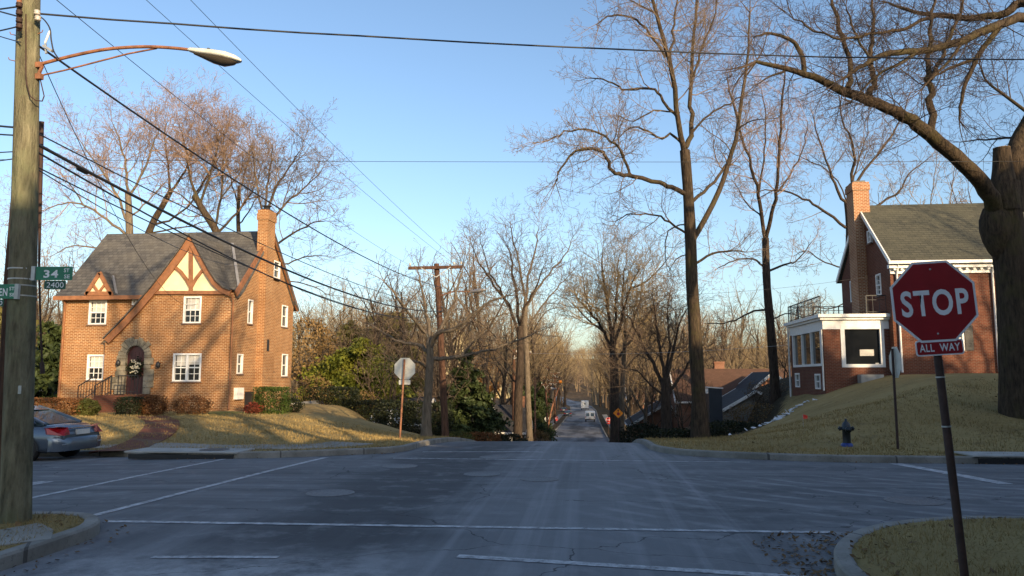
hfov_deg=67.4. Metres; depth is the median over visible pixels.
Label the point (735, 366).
bare tree
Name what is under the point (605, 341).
bare tree
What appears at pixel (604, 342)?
bare tree
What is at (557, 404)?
bare tree
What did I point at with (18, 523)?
leaf litter
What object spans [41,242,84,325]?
bare tree
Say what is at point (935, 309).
stop sign
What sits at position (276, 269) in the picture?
window
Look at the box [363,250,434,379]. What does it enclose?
bare tree
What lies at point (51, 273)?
street sign
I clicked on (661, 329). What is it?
bare tree
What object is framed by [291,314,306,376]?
bare tree
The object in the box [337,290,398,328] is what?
bare tree
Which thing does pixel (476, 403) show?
evergreen tree
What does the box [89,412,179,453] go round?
path
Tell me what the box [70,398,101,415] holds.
shrub
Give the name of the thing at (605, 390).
bare tree
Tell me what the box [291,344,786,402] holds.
woodland
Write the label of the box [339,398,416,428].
hedge
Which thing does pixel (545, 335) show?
bare tree
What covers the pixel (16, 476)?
utility pole
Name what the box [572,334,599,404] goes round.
bare tree
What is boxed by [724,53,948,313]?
bare tree
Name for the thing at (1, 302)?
street sign
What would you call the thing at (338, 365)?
evergreen tree
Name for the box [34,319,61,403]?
evergreen tree
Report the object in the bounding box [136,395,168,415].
shrub
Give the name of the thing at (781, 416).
snow patch
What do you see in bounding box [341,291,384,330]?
bare tree
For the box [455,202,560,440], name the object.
bare tree
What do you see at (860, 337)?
brick house
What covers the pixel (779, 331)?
bare tree
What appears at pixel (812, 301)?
bare tree
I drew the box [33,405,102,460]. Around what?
parked car
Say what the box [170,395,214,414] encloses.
shrub
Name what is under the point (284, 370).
window
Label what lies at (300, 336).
bare tree
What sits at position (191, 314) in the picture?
window
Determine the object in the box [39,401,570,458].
kerb
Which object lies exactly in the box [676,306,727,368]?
bare tree
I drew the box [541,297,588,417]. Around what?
bare tree
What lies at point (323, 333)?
bare tree
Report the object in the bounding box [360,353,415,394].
evergreen tree
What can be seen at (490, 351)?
bare tree
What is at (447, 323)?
bare tree
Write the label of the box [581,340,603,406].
bare tree
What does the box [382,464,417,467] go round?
manhole cover
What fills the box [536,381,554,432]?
evergreen tree
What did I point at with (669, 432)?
shrub
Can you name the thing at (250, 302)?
window
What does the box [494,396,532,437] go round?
brick house
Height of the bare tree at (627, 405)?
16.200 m
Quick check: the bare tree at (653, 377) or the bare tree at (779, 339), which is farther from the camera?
the bare tree at (779, 339)
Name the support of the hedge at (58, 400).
on the ground at (879, 389)
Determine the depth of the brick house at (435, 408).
63.26 m
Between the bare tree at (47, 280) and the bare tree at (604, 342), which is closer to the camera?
the bare tree at (47, 280)
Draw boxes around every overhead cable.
[39,45,441,287]
[39,134,438,306]
[39,144,441,311]
[39,152,441,317]
[39,167,425,322]
[40,13,1023,59]
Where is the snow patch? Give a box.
[728,398,816,434]
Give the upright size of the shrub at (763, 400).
1.744 m
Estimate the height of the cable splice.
0.176 m
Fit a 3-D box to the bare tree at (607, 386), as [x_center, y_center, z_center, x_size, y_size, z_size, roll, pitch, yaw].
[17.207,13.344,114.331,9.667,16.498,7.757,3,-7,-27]
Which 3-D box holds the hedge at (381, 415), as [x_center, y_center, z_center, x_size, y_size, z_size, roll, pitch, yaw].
[-5.863,7.678,45.400,5.062,2.188,1.684,-1,-7,6]
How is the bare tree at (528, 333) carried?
on the ground at (879, 389)
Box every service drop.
[39,170,250,265]
[40,57,195,305]
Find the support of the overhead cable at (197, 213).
attached to the utility pole at (16, 476)
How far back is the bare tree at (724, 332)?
99.77 m
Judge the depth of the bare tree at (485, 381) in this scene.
84.10 m
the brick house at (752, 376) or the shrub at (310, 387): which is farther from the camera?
the brick house at (752, 376)
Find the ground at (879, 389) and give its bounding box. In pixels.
[0,359,1023,575]
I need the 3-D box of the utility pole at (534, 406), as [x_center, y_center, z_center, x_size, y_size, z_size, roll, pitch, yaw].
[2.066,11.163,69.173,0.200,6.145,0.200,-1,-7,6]
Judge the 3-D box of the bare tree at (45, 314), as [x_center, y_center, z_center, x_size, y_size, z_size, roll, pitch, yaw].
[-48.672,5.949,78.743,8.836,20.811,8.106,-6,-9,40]
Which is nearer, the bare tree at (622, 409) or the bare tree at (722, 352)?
the bare tree at (622, 409)
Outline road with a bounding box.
[0,396,1023,575]
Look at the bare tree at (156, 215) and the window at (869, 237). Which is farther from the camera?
the bare tree at (156, 215)
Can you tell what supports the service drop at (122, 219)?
attached to the utility pole at (16, 476)
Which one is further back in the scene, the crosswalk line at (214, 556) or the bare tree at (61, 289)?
the bare tree at (61, 289)
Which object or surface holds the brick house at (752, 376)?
on the ground at (879, 389)
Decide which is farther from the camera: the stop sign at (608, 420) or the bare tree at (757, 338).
the bare tree at (757, 338)
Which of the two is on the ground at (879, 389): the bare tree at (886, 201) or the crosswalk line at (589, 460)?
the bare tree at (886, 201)
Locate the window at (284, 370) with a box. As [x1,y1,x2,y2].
[281,354,288,377]
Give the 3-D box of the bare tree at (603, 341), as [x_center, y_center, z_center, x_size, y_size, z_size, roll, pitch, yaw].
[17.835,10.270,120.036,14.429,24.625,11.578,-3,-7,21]
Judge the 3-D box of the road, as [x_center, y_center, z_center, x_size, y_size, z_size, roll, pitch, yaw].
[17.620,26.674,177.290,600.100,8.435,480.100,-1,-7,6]
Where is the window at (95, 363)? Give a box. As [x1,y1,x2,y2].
[84,355,103,381]
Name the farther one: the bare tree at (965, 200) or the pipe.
the bare tree at (965, 200)
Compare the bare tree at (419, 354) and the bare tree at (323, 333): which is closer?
the bare tree at (419, 354)
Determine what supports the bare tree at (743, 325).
on the ground at (879, 389)
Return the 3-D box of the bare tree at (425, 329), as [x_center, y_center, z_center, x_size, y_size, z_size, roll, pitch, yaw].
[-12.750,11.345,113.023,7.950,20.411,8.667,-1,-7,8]
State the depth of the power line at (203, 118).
14.76 m
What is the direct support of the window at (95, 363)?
in the brick house at (224, 343)
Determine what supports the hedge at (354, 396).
on the ground at (879, 389)
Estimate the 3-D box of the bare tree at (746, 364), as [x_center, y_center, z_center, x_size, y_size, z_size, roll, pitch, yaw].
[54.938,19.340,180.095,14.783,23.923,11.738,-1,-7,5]
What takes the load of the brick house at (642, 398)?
on the ground at (879, 389)
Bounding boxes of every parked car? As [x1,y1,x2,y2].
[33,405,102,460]
[564,410,571,415]
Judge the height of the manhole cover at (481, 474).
0.008 m
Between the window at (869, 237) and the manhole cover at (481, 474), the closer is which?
the manhole cover at (481, 474)
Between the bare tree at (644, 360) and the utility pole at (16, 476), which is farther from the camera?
the bare tree at (644, 360)
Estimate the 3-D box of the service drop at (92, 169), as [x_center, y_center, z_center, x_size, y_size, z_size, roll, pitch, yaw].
[-10.332,-0.832,22.674,0.012,1.630,27.054,2,-7,-18]
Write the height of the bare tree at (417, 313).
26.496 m
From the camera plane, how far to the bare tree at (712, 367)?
75.69 m
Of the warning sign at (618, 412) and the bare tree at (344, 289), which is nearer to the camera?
the warning sign at (618, 412)
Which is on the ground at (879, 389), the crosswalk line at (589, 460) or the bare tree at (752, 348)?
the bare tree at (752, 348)
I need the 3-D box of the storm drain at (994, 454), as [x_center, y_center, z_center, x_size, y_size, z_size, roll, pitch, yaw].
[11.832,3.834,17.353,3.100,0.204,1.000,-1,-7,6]
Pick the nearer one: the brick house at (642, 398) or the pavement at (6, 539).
the pavement at (6, 539)
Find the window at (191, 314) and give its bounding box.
[181,296,201,324]
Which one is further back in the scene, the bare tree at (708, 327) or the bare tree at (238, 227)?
the bare tree at (708, 327)
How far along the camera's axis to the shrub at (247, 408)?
34.04 m
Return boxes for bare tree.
[0,64,208,301]
[0,223,68,294]
[0,234,68,323]
[36,248,67,325]
[36,280,62,345]
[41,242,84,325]
[122,67,250,232]
[133,65,302,231]
[203,106,287,231]
[217,97,365,308]
[291,294,386,391]
[291,295,344,395]
[291,313,391,401]
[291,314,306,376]
[293,286,369,369]
[293,303,345,382]
[295,287,332,363]
[296,302,366,365]
[299,256,379,346]
[305,286,358,353]
[312,311,373,352]
[314,284,374,342]
[315,256,456,385]
[326,268,415,357]
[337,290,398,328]
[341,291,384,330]
[344,232,564,436]
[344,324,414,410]
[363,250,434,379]
[380,298,427,359]
[384,269,465,380]
[386,272,445,393]
[388,278,483,400]
[403,236,498,380]
[408,322,446,391]
[411,302,453,391]
[413,315,495,435]
[416,310,493,369]
[419,304,464,394]
[420,225,533,376]
[441,229,525,392]
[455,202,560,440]
[458,291,515,387]
[470,293,514,404]
[472,305,544,404]
[472,323,516,402]
[473,301,552,404]
[478,312,550,404]
[479,318,564,404]
[481,304,557,381]
[486,195,589,440]
[493,297,567,393]
[495,324,554,390]
[497,277,577,386]
[503,0,794,438]
[508,329,550,385]
[519,311,555,381]
[524,334,557,391]
[527,310,559,380]
[528,294,557,375]
[530,316,564,382]
[530,322,558,381]
[537,331,573,389]
[540,215,698,442]
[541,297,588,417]
[543,320,574,397]
[543,334,569,415]
[549,329,578,416]
[552,327,577,409]
[556,347,582,407]
[559,341,570,404]
[560,335,584,406]
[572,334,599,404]
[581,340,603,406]
[582,292,667,391]
[584,326,658,412]
[584,334,609,414]
[587,348,608,383]
[589,254,728,437]
[589,312,636,391]
[589,323,607,407]
[590,294,663,415]
[592,312,629,391]
[593,215,687,442]
[595,304,658,417]
[595,314,632,401]
[595,327,638,430]
[596,304,633,366]
[605,346,675,432]
[606,300,685,433]
[617,260,707,400]
[618,324,688,397]
[620,296,666,410]
[620,345,664,402]
[627,285,712,365]
[631,336,688,402]
[636,310,728,396]
[636,334,677,400]
[659,319,710,368]
[659,348,721,436]
[666,303,720,367]
[670,308,729,368]
[671,320,719,365]
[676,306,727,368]
[679,23,834,405]
[680,295,743,367]
[685,303,756,368]
[702,292,746,368]
[703,322,761,368]
[704,271,784,368]
[708,0,1023,418]
[714,314,759,368]
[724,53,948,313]
[725,300,789,368]
[727,330,763,368]
[729,326,764,367]
[736,308,786,368]
[738,287,840,368]
[744,301,801,368]
[754,311,790,367]
[757,284,828,352]
[761,337,790,377]
[781,280,828,343]
[845,183,924,236]
[872,149,972,204]
[935,168,972,203]
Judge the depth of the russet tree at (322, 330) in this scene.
63.16 m
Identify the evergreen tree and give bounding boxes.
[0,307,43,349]
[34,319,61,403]
[290,337,418,417]
[323,319,372,359]
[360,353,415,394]
[364,312,424,394]
[419,348,513,440]
[523,385,557,440]
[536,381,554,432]
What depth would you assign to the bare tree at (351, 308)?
110.81 m
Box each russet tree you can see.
[291,312,338,384]
[473,346,502,397]
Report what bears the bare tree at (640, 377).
on the ground at (879, 389)
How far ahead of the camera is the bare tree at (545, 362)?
148.75 m
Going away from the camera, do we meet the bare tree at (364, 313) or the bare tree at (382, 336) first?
the bare tree at (382, 336)
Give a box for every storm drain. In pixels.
[124,447,254,458]
[954,451,1023,463]
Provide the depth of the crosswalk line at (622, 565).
7.61 m
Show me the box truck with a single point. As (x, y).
(584, 404)
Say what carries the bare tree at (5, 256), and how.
on the ground at (879, 389)
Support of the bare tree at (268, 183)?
on the ground at (879, 389)
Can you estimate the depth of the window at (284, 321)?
43.56 m
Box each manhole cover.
[305,489,354,496]
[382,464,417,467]
[463,472,499,476]
[479,455,508,458]
[883,496,945,505]
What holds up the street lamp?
attached to the utility pole at (16, 476)
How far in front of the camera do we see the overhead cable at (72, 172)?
12.73 m
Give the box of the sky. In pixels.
[0,0,1023,358]
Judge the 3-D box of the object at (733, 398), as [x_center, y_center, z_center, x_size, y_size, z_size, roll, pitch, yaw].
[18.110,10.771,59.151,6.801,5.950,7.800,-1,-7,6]
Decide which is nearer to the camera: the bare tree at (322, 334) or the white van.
the bare tree at (322, 334)
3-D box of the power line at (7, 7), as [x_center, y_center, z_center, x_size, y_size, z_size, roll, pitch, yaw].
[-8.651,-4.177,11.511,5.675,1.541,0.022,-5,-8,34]
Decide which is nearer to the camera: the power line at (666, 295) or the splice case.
the splice case
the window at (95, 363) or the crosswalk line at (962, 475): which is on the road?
the crosswalk line at (962, 475)
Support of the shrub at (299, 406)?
on the ground at (879, 389)
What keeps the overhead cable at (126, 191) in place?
attached to the utility pole at (16, 476)
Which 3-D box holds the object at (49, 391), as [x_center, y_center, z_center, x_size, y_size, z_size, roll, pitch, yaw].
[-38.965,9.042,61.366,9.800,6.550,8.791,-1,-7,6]
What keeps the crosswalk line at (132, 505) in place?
on the road
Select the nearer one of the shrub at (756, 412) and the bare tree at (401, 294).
the shrub at (756, 412)
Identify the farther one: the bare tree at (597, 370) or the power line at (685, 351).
the bare tree at (597, 370)
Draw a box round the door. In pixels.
[126,346,146,393]
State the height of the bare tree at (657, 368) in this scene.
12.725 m
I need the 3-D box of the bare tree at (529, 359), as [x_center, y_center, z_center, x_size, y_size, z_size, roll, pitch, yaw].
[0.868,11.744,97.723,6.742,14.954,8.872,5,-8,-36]
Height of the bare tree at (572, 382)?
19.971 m
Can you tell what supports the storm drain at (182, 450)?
on the road
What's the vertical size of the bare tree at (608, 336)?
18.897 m
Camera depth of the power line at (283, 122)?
19.48 m
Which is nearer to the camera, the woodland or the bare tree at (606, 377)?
the bare tree at (606, 377)
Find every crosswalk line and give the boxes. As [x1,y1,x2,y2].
[32,459,223,497]
[94,457,327,515]
[105,520,829,532]
[151,556,278,557]
[416,458,713,461]
[457,554,806,575]
[471,451,532,451]
[889,463,1011,483]
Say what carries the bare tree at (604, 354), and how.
on the ground at (879, 389)
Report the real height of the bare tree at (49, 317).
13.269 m
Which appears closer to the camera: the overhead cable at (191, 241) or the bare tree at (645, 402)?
the overhead cable at (191, 241)
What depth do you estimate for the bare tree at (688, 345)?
121.23 m
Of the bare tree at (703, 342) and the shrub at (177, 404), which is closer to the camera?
the shrub at (177, 404)
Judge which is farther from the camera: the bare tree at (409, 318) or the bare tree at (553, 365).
the bare tree at (553, 365)
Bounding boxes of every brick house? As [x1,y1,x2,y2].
[53,205,298,412]
[294,400,323,403]
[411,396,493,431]
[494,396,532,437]
[624,387,659,408]
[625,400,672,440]
[668,361,791,437]
[735,372,782,389]
[783,180,1023,396]
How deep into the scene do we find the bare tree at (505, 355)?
73.25 m
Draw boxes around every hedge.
[34,397,89,415]
[112,396,149,415]
[250,386,292,413]
[305,386,362,407]
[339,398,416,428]
[371,399,454,435]
[458,431,501,440]
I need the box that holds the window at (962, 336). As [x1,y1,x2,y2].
[959,333,966,351]
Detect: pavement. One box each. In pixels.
[0,523,53,545]
[90,441,372,449]
[550,414,562,424]
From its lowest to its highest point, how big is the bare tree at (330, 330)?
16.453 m
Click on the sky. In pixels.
(454, 103)
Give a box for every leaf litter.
[4,446,1009,575]
[8,377,1001,573]
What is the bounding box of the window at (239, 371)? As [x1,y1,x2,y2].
[236,354,243,374]
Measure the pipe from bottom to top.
3.712 m
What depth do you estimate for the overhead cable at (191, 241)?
13.09 m
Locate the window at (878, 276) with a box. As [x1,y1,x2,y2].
[875,273,881,297]
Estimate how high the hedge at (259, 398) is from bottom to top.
1.384 m
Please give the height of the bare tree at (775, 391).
22.351 m
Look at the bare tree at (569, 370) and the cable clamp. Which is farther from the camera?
the bare tree at (569, 370)
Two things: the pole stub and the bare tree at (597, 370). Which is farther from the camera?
the bare tree at (597, 370)
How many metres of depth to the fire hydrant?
19.91 m
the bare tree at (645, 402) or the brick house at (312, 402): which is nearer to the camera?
the brick house at (312, 402)
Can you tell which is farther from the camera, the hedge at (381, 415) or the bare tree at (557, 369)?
the bare tree at (557, 369)
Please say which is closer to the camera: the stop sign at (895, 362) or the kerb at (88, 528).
the kerb at (88, 528)
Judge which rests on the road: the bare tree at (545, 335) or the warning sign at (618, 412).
the warning sign at (618, 412)
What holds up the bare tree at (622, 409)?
on the ground at (879, 389)
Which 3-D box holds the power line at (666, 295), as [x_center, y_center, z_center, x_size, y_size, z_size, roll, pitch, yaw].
[8.166,-0.289,37.284,23.374,1.547,0.014,1,-7,-10]
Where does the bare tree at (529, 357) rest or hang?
on the ground at (879, 389)
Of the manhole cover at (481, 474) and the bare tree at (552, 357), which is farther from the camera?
the bare tree at (552, 357)
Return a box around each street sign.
[0,284,20,298]
[0,299,3,306]
[30,266,72,280]
[44,281,65,288]
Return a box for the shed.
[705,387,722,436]
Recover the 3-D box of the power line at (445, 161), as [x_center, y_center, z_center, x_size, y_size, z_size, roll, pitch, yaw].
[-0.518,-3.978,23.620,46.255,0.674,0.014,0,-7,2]
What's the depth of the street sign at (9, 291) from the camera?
9.43 m
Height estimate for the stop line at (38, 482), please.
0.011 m
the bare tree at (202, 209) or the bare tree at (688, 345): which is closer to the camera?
the bare tree at (202, 209)
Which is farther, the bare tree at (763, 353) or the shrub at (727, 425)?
the bare tree at (763, 353)
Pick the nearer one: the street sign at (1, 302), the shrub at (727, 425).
the street sign at (1, 302)
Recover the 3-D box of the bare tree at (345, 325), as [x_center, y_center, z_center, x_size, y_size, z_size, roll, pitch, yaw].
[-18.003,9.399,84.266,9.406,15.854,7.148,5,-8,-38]
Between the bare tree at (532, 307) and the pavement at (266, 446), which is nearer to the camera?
the pavement at (266, 446)
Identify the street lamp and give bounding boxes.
[35,45,241,79]
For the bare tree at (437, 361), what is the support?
on the ground at (879, 389)
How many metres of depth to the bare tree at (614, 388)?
60.10 m
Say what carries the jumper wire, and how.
attached to the utility pole at (16, 476)
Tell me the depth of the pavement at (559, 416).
175.76 m
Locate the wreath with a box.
[126,356,143,379]
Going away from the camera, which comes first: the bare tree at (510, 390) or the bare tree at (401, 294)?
the bare tree at (401, 294)
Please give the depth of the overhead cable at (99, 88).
13.58 m
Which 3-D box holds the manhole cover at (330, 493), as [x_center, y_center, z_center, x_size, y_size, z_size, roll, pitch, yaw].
[-2.929,3.302,12.376,0.780,0.008,0.780,-1,-7,6]
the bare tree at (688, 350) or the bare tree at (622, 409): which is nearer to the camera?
the bare tree at (622, 409)
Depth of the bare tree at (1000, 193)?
23.77 m
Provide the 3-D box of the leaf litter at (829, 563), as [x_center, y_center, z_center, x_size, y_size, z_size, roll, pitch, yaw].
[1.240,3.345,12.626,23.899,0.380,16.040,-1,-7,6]
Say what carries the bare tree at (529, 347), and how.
on the ground at (879, 389)
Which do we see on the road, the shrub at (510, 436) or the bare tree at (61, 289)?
the shrub at (510, 436)
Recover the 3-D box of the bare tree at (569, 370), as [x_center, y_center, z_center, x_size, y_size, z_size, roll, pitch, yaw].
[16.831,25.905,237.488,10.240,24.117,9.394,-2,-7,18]
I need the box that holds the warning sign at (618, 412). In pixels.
[614,408,622,442]
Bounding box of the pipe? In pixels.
[38,121,44,373]
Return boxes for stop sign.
[394,358,414,436]
[606,417,609,433]
[889,347,901,448]
[890,260,978,575]
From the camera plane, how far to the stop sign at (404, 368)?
25.82 m
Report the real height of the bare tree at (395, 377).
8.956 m
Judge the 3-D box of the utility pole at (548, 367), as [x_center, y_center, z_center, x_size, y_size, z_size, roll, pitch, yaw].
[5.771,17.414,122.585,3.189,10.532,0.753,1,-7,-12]
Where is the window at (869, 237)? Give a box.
[866,230,872,244]
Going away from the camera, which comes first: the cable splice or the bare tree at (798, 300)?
the cable splice
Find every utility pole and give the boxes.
[0,0,44,523]
[408,262,485,436]
[512,349,530,419]
[534,378,535,440]
[541,383,555,427]
[543,365,557,410]
[548,387,558,423]
[550,372,558,422]
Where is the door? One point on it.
(135, 351)
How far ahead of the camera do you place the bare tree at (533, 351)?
106.38 m
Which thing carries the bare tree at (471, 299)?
on the ground at (879, 389)
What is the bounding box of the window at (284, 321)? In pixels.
[281,305,287,328]
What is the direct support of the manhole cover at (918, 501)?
on the road
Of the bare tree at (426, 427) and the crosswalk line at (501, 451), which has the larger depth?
the bare tree at (426, 427)
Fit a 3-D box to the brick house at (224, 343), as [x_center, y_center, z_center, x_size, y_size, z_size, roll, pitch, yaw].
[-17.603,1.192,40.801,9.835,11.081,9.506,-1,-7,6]
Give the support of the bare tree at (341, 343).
on the ground at (879, 389)
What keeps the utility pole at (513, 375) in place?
on the ground at (879, 389)
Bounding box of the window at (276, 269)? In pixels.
[274,260,280,279]
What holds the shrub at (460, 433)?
on the ground at (879, 389)
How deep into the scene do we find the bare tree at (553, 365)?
212.62 m
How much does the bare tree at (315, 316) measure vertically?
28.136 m
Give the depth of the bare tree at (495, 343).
181.88 m
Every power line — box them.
[0,6,15,9]
[0,159,1023,161]
[57,0,408,264]
[149,2,453,263]
[191,0,460,263]
[443,274,881,295]
[535,345,783,353]
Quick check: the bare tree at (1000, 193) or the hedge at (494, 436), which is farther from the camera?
the hedge at (494, 436)
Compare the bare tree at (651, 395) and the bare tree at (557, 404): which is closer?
the bare tree at (651, 395)
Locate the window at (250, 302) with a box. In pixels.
[247,299,253,325]
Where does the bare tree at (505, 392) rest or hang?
on the ground at (879, 389)
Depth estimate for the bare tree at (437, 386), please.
48.11 m
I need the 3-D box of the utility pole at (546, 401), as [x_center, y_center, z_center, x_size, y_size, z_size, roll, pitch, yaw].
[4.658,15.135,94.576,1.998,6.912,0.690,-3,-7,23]
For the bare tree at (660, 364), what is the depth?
88.55 m
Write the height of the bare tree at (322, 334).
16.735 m
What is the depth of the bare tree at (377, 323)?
81.47 m
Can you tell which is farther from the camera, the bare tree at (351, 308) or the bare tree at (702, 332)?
the bare tree at (702, 332)
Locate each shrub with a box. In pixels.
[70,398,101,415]
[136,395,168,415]
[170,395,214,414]
[243,401,265,413]
[277,397,304,412]
[293,371,335,404]
[344,390,381,415]
[449,431,474,439]
[498,433,528,440]
[533,429,550,440]
[616,420,660,442]
[628,427,689,441]
[709,419,760,436]
[722,405,753,433]
[724,402,774,423]
[740,379,791,405]
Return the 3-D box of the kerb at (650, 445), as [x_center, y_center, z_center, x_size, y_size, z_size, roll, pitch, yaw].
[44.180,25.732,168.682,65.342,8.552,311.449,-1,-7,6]
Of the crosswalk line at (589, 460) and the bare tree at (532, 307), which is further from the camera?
the bare tree at (532, 307)
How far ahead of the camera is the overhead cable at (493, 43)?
11.71 m
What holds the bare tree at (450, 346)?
on the ground at (879, 389)
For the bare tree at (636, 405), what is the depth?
89.03 m
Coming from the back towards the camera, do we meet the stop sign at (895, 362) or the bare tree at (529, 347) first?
the bare tree at (529, 347)
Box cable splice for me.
[44,30,49,42]
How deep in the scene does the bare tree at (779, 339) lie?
126.20 m
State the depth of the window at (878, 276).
39.98 m
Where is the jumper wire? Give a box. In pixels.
[39,15,58,58]
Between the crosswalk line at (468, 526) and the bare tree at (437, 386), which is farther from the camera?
the bare tree at (437, 386)
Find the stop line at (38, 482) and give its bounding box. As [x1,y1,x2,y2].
[33,481,52,484]
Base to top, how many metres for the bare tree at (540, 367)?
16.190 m
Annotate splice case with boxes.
[76,167,87,173]
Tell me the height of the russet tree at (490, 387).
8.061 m
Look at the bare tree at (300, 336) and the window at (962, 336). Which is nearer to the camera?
the window at (962, 336)
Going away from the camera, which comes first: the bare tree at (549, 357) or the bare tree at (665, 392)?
the bare tree at (665, 392)
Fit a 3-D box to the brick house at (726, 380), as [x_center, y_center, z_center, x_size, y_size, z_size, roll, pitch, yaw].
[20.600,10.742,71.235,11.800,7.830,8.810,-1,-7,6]
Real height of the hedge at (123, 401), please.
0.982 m
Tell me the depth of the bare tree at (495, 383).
82.11 m
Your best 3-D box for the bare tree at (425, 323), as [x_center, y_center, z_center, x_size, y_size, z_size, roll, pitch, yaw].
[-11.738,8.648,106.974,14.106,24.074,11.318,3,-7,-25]
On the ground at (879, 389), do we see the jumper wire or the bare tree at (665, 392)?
the bare tree at (665, 392)
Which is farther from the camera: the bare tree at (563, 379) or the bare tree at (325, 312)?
the bare tree at (563, 379)
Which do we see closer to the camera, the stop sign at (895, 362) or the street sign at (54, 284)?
the street sign at (54, 284)
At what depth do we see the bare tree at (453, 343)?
88.79 m
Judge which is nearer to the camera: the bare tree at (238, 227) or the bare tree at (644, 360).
the bare tree at (238, 227)
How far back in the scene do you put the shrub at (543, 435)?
64.79 m
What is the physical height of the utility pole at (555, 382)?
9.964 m
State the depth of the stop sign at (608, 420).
102.62 m
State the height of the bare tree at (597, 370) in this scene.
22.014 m
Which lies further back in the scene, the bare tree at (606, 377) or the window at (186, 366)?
the bare tree at (606, 377)
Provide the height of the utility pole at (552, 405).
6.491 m
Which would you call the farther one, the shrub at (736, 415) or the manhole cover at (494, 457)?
the shrub at (736, 415)
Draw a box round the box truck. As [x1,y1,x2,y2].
[581,401,588,409]
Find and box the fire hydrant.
[838,419,854,446]
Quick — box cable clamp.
[42,43,52,53]
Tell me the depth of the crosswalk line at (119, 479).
14.39 m
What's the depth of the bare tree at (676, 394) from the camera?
65.55 m
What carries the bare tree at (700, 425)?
on the ground at (879, 389)
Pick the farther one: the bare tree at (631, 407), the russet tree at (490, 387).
the russet tree at (490, 387)
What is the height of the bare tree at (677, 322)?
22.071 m
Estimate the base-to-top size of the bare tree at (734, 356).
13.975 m
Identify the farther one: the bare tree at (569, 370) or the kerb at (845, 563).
the bare tree at (569, 370)
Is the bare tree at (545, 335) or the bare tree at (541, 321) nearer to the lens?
the bare tree at (545, 335)
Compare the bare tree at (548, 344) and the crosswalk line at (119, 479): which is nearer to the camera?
the crosswalk line at (119, 479)
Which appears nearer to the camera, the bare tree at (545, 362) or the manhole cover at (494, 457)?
the manhole cover at (494, 457)
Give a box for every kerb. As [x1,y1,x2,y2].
[0,511,99,570]
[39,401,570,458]
[577,401,1023,463]
[834,516,1023,575]
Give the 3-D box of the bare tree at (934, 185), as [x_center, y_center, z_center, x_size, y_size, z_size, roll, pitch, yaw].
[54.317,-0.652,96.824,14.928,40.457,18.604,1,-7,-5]
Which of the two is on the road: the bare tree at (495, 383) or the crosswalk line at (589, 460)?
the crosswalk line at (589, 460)
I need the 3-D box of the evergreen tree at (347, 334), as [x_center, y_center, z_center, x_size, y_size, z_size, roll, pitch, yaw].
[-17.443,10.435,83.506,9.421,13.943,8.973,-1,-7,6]
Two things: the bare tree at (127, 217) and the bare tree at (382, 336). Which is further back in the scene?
the bare tree at (382, 336)
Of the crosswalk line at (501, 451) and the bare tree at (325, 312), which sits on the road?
the crosswalk line at (501, 451)
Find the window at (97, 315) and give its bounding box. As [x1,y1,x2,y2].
[86,300,107,325]
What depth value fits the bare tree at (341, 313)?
121.40 m
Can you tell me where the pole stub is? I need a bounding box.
[0,201,10,462]
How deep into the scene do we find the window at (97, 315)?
38.31 m
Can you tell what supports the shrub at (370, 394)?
on the ground at (879, 389)
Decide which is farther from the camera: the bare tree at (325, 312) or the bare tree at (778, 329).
the bare tree at (778, 329)
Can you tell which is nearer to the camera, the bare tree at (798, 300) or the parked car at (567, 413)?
the bare tree at (798, 300)
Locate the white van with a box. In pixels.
[585,411,594,421]
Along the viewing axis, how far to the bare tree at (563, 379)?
282.06 m
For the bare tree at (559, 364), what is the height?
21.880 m
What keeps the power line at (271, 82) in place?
attached to the utility pole at (436, 267)
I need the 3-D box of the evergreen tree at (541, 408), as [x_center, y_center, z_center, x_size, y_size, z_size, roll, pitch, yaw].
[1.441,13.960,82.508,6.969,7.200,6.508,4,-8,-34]
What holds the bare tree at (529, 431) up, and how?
on the ground at (879, 389)
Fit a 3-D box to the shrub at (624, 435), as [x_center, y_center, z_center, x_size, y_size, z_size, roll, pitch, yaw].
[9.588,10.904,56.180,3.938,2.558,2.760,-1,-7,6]
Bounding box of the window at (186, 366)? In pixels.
[170,353,201,382]
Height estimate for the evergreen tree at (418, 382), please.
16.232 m

